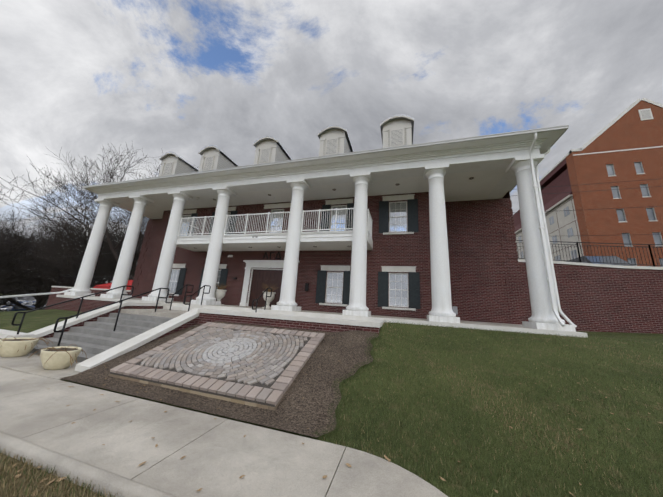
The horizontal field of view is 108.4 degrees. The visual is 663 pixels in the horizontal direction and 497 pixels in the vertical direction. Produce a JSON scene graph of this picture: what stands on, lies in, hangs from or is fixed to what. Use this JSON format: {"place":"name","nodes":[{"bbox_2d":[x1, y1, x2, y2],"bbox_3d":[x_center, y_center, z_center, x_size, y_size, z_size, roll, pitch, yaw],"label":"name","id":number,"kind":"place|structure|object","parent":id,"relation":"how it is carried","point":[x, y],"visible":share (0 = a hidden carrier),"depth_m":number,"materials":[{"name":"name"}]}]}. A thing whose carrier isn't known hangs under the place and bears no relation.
{"place":"outdoors","nodes":[
{"label":"outdoors","id":0,"kind":"place"},
{"bbox_2d":[8,295,36,300],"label":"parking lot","id":1,"kind":"structure","parent":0,"point":[29,298],"depth_m":110.12,"materials":[{"name":"grey asphalt"}]},
{"bbox_2d":[5,305,34,310],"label":"car","id":2,"kind":"object","parent":1,"relation":"on","point":[19,308],"visible":0.21,"depth_m":45.61,"materials":[{"name":"grey paint"}]},
{"bbox_2d":[4,284,44,294],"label":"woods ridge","id":3,"kind":"structure","parent":0,"point":[23,288],"depth_m":158.82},
{"bbox_2d":[60,321,377,437],"bbox_3d":[-2.109,2.483,5.962,6.210,1.284,3.750,-1,-14,17],"label":"mulch bed","id":4,"kind":"object","parent":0,"point":[294,412],"depth_m":4.55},
{"bbox_2d":[108,322,324,410],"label":"paver patio","id":5,"kind":"structure","parent":4,"relation":"on","point":[259,367],"depth_m":5.24,"materials":[{"name":"beige stone"}]},
{"bbox_2d":[0,353,447,496],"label":"sidewalk","id":6,"kind":"structure","parent":0,"point":[222,455],"depth_m":2.92,"materials":[{"name":"concrete"}]},
{"bbox_2d":[0,336,53,356],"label":"planter","id":7,"kind":"object","parent":6,"relation":"on","point":[17,347],"visible":1,"depth_m":6.33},
{"bbox_2d":[28,344,86,369],"bbox_3d":[-6.556,2.583,5.756,0.894,0.517,1.217,11,-15,-28],"label":"planter","id":8,"kind":"object","parent":6,"relation":"on","point":[58,357],"visible":1,"depth_m":5.53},
{"bbox_2d":[0,294,662,496],"bbox_3d":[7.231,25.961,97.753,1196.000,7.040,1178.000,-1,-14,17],"label":"lawn","id":9,"kind":"structure","parent":0,"point":[35,320],"depth_m":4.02,"materials":[{"name":"green plant"}]},
{"bbox_2d":[0,220,36,258],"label":"tree","id":10,"kind":"object","parent":9,"relation":"on","point":[15,242],"visible":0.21,"depth_m":34.29,"materials":[{"name":"brown plant"}]},
{"bbox_2d":[0,215,67,297],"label":"tree","id":11,"kind":"object","parent":9,"relation":"on","point":[8,269],"visible":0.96,"depth_m":29.89,"materials":[{"name":"brown plant"}]},
{"bbox_2d":[0,207,80,281],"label":"tree","id":12,"kind":"object","parent":9,"relation":"on","point":[16,232],"visible":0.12,"depth_m":34.89,"materials":[{"name":"brown plant"}]},
{"bbox_2d":[0,220,102,309],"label":"tree","id":13,"kind":"object","parent":9,"relation":"on","point":[39,254],"visible":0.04,"depth_m":41.37,"materials":[{"name":"brown plant"}]},
{"bbox_2d":[0,220,104,289],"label":"tree","id":14,"kind":"object","parent":9,"relation":"on","point":[32,253],"visible":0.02,"depth_m":53.25,"materials":[{"name":"brown plant"}]},
{"bbox_2d":[0,240,107,310],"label":"bushes","id":15,"kind":"object","parent":9,"relation":"on","point":[39,303],"visible":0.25,"depth_m":32.94,"materials":[{"name":"brown plant"}]},
{"bbox_2d":[1,185,147,288],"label":"tree","id":16,"kind":"object","parent":9,"relation":"on","point":[111,266],"visible":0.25,"depth_m":30.46,"materials":[{"name":"brown plant"}]},
{"bbox_2d":[17,204,143,281],"bbox_3d":[-41.876,2.483,43.147,20.018,21.356,23.083,8,-14,-19],"label":"tree","id":17,"kind":"object","parent":9,"relation":"on","point":[41,249],"visible":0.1,"depth_m":36.71,"materials":[{"name":"brown plant"}]},
{"bbox_2d":[22,188,141,283],"bbox_3d":[-31.376,2.699,37.328,19.809,19.206,21.739,-1,-14,17],"label":"tree","id":18,"kind":"object","parent":9,"relation":"on","point":[88,234],"visible":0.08,"depth_m":31.75,"materials":[{"name":"brown plant"}]},
{"bbox_2d":[45,275,133,309],"bbox_3d":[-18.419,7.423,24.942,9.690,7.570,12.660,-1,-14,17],"label":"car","id":19,"kind":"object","parent":9,"relation":"on","point":[52,298],"depth_m":20.57,"materials":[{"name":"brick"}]},
{"bbox_2d":[93,280,132,289],"bbox_3d":[-18.837,3.638,22.282,5.266,1.450,4.456,-1,-14,17],"label":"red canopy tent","id":20,"kind":"object","parent":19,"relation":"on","point":[129,283],"visible":0.15,"depth_m":20.65,"materials":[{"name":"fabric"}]},
{"bbox_2d":[0,144,197,280],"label":"tree","id":21,"kind":"object","parent":9,"relation":"on","point":[108,240],"visible":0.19,"depth_m":24.95,"materials":[{"name":"brown plant"}]},
{"bbox_2d":[0,294,587,371],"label":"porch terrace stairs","id":22,"kind":"structure","parent":9,"relation":"on","point":[95,337],"depth_m":7.90,"materials":[{"name":"white concrete"}]},
{"bbox_2d":[11,284,271,345],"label":"handrails","id":23,"kind":"object","parent":22,"relation":"on","point":[66,319],"visible":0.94,"depth_m":8.59,"materials":[{"name":"black metal"}]},
{"bbox_2d":[215,284,230,304],"bbox_3d":[-5.891,2.373,12.681,1.027,1.230,0.972,-1,-14,17],"label":"urn","id":24,"kind":"object","parent":22,"relation":"on","point":[220,292],"visible":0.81,"depth_m":12.56,"materials":[{"name":"ceramic"}]},
{"bbox_2d":[262,283,275,308],"bbox_3d":[-3.137,2.385,12.101,0.874,1.266,0.890,-1,-14,17],"label":"urn","id":25,"kind":"object","parent":22,"relation":"on","point":[269,299],"visible":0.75,"depth_m":11.89,"materials":[{"name":"ceramic"}]},
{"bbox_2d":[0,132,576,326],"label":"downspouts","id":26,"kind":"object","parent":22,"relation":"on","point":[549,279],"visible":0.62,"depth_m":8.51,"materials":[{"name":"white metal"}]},
{"bbox_2d":[64,154,575,331],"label":"columns","id":27,"kind":"structure","parent":22,"relation":"on","point":[543,316],"depth_m":10.60,"materials":[{"name":"white paint"}]},
{"bbox_2d":[133,191,524,323],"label":"body walls","id":28,"kind":"structure","parent":9,"relation":"on","point":[480,289],"depth_m":12.48,"materials":[{"name":"brick"}]},
{"bbox_2d":[233,252,308,306],"bbox_3d":[-3.511,1.746,13.640,4.800,3.171,0.360,-1,-14,17],"label":"front door","id":29,"kind":"structure","parent":28,"relation":"attached to","point":[261,272],"depth_m":13.79,"materials":[{"name":"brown wood"}]},
{"bbox_2d":[176,208,372,250],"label":"balcony","id":30,"kind":"structure","parent":28,"relation":"attached to","point":[328,240],"depth_m":12.39,"materials":[{"name":"paint"}]},
{"bbox_2d":[168,194,415,310],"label":"window frames","id":31,"kind":"structure","parent":28,"relation":"attached to","point":[347,268],"depth_m":12.59,"materials":[{"name":"white wood"}]},
{"bbox_2d":[167,203,406,305],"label":"windows","id":32,"kind":"structure","parent":31,"relation":"in","point":[338,277],"depth_m":12.65,"materials":[{"name":"white glass"}]},
{"bbox_2d":[167,203,406,305],"bbox_3d":[-3.431,0.227,14.095,15.008,5.310,0.001,-1,-14,17],"label":"window glass","id":33,"kind":"object","parent":31,"relation":"in","point":[337,290],"visible":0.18,"depth_m":12.56,"materials":[{"name":"glass"}]},
{"bbox_2d":[176,199,420,308],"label":"shutters","id":34,"kind":"object","parent":31,"relation":"attached to","point":[414,289],"visible":0.58,"depth_m":12.46,"materials":[{"name":"paint"}]},
{"bbox_2d":[82,125,568,218],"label":"porch roof","id":35,"kind":"structure","parent":28,"relation":"on","point":[484,161],"depth_m":11.64,"materials":[{"name":"paint"}]},
{"bbox_3d":[-1.084,-4.843,22.126,25.827,6.242,19.980,-1,-14,17],"label":"roof hip","id":36,"kind":"object","parent":35,"relation":"on","visible":0},
{"bbox_2d":[159,114,413,175],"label":"dormers","id":37,"kind":"object","parent":36,"relation":"attached to","point":[397,130],"visible":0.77,"depth_m":13.26,"materials":[{"name":"white wood"}]},
{"bbox_2d":[130,200,525,324],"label":"quoins","id":38,"kind":"object","parent":28,"relation":"attached to","point":[512,272],"visible":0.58,"depth_m":11.82,"materials":[{"name":"brick"}]},
{"bbox_2d":[11,322,661,495],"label":"leaf litter","id":39,"kind":"object","parent":9,"relation":"on","point":[324,476],"visible":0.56,"depth_m":2.81,"materials":[{"name":"brown plant"}]},
{"bbox_2d":[512,98,662,266],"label":"background buildings","id":40,"kind":"structure","parent":9,"relation":"on","point":[624,145],"depth_m":35.57,"materials":[{"name":"brick"}]},
{"bbox_2d":[516,240,662,333],"bbox_3d":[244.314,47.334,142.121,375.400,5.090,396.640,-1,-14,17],"label":"retaining wall","id":41,"kind":"structure","parent":9,"relation":"on","point":[607,298],"depth_m":10.40,"materials":[{"name":"brick"},{"name":"concrete"}]},
{"bbox_2d":[565,256,651,266],"bbox_3d":[15.519,1.379,14.030,1.878,1.720,4.760,-1,-14,17],"label":"parked car","id":42,"kind":"object","parent":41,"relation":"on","point":[594,258],"visible":0.02,"depth_m":13.40,"materials":[{"name":"grey paint"}]},
{"bbox_2d":[0,0,662,282],"label":"sky","id":43,"kind":"structure","parent":0,"point":[80,78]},
{"bbox_2d":[196,177,473,314],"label":"ceiling lights","id":44,"kind":"object","parent":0,"point":[455,310],"visible":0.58,"depth_m":11.73},
{"bbox_2d":[44,178,662,258],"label":"power lines","id":45,"kind":"object","parent":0,"point":[572,210],"visible":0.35,"depth_m":26.03,"materials":[{"name":"black metal"}]}
]}

